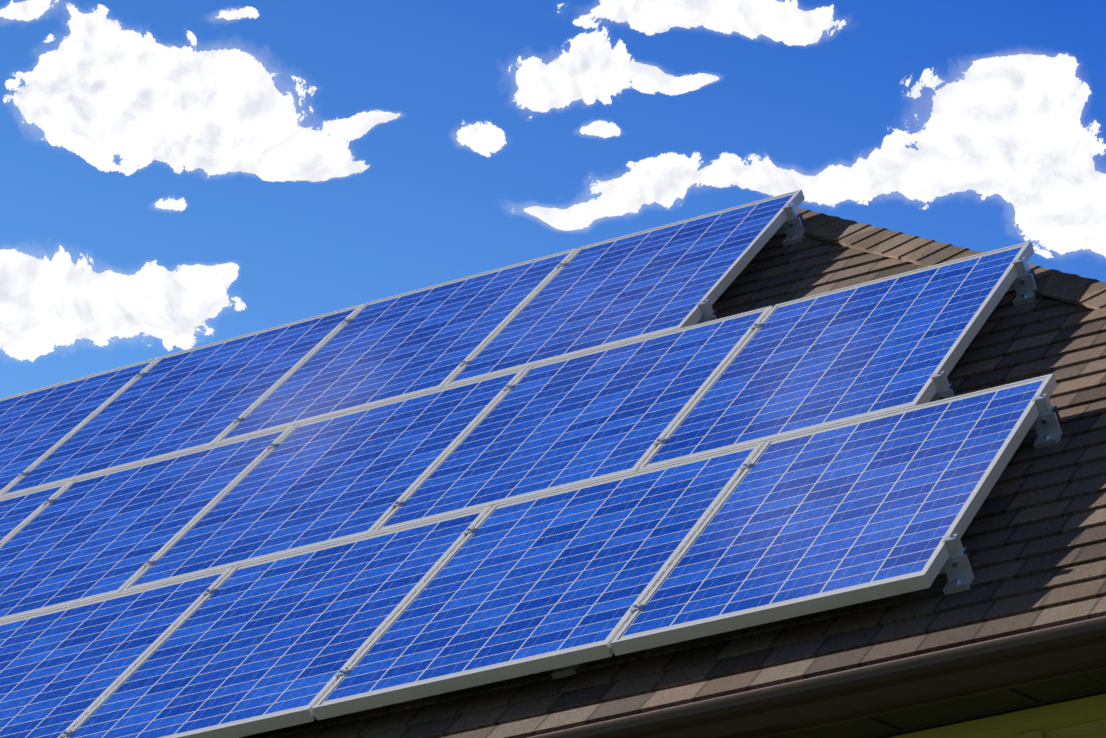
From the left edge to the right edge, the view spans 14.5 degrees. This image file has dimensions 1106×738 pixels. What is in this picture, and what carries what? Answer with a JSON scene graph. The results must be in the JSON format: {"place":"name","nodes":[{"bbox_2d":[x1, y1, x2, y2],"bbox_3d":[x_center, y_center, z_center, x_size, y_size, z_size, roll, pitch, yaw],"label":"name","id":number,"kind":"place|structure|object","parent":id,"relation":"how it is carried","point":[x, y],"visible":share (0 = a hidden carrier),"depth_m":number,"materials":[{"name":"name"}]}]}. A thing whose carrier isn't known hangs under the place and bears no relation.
{"place":"outdoors","nodes":[
{"label":"outdoors","id":0,"kind":"place"},
{"bbox_2d":[0,0,1105,397],"label":"sky","id":1,"kind":"structure","parent":0,"point":[176,175],"materials":[{"name":"blue"}]},
{"bbox_2d":[239,232,1105,737],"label":"roof slope","id":2,"kind":"structure","parent":0,"point":[1033,538],"depth_m":12.33,"materials":[{"name":"brown tile"}]},
{"bbox_2d":[17,203,804,476],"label":"mounting brackets","id":3,"kind":"object","parent":2,"relation":"attached to","point":[791,227],"visible":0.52,"depth_m":16.52,"materials":[{"name":"silver metal"}]},
{"bbox_2d":[0,357,159,493],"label":"solar module","id":4,"kind":"object","parent":3,"relation":"attached to","point":[37,425],"visible":0.69,"depth_m":17.63,"materials":[{"name":"blue"}]},
{"bbox_2d":[0,304,363,497],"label":"solar module","id":5,"kind":"object","parent":3,"relation":"attached to","point":[186,400],"visible":0.73,"depth_m":17.00,"materials":[{"name":"blue"}]},
{"bbox_2d":[214,248,577,444],"bbox_3d":[-0.574,-0.082,16.650,0.958,0.040,1.578,-14,15,24],"label":"solar module","id":6,"kind":"object","parent":3,"relation":"attached to","point":[411,343],"visible":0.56,"depth_m":16.60,"materials":[{"name":"blue"}]},
{"bbox_2d":[443,189,804,387],"bbox_3d":[0.285,-0.295,16.252,0.958,0.040,1.578,-14,15,24],"label":"solar module","id":7,"kind":"object","parent":3,"relation":"attached to","point":[635,286],"visible":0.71,"depth_m":16.19,"materials":[{"name":"blue"}]},
{"bbox_2d":[43,257,1036,566],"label":"mounting brackets","id":8,"kind":"object","parent":2,"relation":"attached to","point":[1023,285],"visible":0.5,"depth_m":14.57,"materials":[{"name":"silver metal"}]},
{"bbox_2d":[0,480,71,544],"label":"solar module","id":9,"kind":"object","parent":8,"relation":"attached to","point":[18,511],"visible":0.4,"depth_m":16.27,"materials":[{"name":"blue"}]},
{"bbox_2d":[0,425,293,620],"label":"solar module","id":10,"kind":"object","parent":8,"relation":"attached to","point":[96,536],"visible":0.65,"depth_m":15.54,"materials":[{"name":"blue"}]},
{"bbox_2d":[121,367,526,592],"bbox_3d":[-0.766,0.388,15.099,0.958,0.040,1.578,-14,15,24],"label":"solar module","id":11,"kind":"object","parent":8,"relation":"attached to","point":[360,472],"visible":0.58,"depth_m":15.04,"materials":[{"name":"blue"}]},
{"bbox_2d":[372,306,772,533],"bbox_3d":[0.094,0.174,14.700,0.958,0.040,1.578,-14,15,24],"label":"solar module","id":12,"kind":"object","parent":8,"relation":"attached to","point":[585,417],"visible":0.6,"depth_m":14.64,"materials":[{"name":"blue"}]},
{"bbox_2d":[638,241,1033,470],"bbox_3d":[0.953,-0.039,14.302,0.958,0.040,1.578,-14,15,24],"label":"solar module","id":13,"kind":"object","parent":8,"relation":"attached to","point":[856,352],"visible":0.81,"depth_m":14.24,"materials":[{"name":"blue"}]},
{"bbox_2d":[59,393,1061,737],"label":"mounting brackets","id":14,"kind":"object","parent":2,"relation":"on","point":[957,569],"visible":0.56,"depth_m":12.48,"materials":[{"name":"silver metal"}]},
{"bbox_2d":[0,567,233,737],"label":"solar module","id":15,"kind":"object","parent":14,"relation":"attached to","point":[67,668],"visible":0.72,"depth_m":14.08,"materials":[{"name":"blue"}]},
{"bbox_2d":[64,506,490,737],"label":"solar module","id":16,"kind":"object","parent":14,"relation":"attached to","point":[265,645],"visible":0.81,"depth_m":13.46,"materials":[{"name":"blue"}]},
{"bbox_2d":[312,442,764,719],"bbox_3d":[-0.013,0.623,13.110,0.958,0.040,1.578,-14,15,24],"label":"solar module","id":17,"kind":"object","parent":14,"relation":"attached to","point":[565,577],"visible":0.83,"depth_m":12.99,"materials":[{"name":"blue"}]},
{"bbox_2d":[611,373,1056,655],"bbox_3d":[0.847,0.409,12.711,0.958,0.040,1.578,-14,15,24],"label":"solar module","id":18,"kind":"object","parent":14,"relation":"attached to","point":[878,506],"visible":1,"depth_m":12.59,"materials":[{"name":"blue"}]},
{"bbox_2d":[796,208,1105,311],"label":"hip ridge caps","id":19,"kind":"object","parent":2,"relation":"on","point":[1078,290],"visible":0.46,"depth_m":15.65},
{"bbox_2d":[883,693,1105,737],"bbox_3d":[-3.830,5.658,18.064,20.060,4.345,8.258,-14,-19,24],"label":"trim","id":20,"kind":"structure","parent":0,"point":[995,715],"depth_m":11.82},
{"bbox_2d":[527,616,1105,737],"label":"gutter","id":21,"kind":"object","parent":20,"relation":"attached to","point":[1022,659],"depth_m":11.58,"materials":[{"name":"brown metal"}]},
{"bbox_2d":[771,669,1105,737],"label":"eave soffit","id":22,"kind":"structure","parent":20,"relation":"attached to","point":[993,703],"depth_m":11.74,"materials":[{"name":"brown wood"}]},
{"bbox_2d":[889,694,1105,737],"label":"wall","id":23,"kind":"structure","parent":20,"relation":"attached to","point":[1082,718],"depth_m":11.74,"materials":[{"name":"yellow paint"}]}
]}

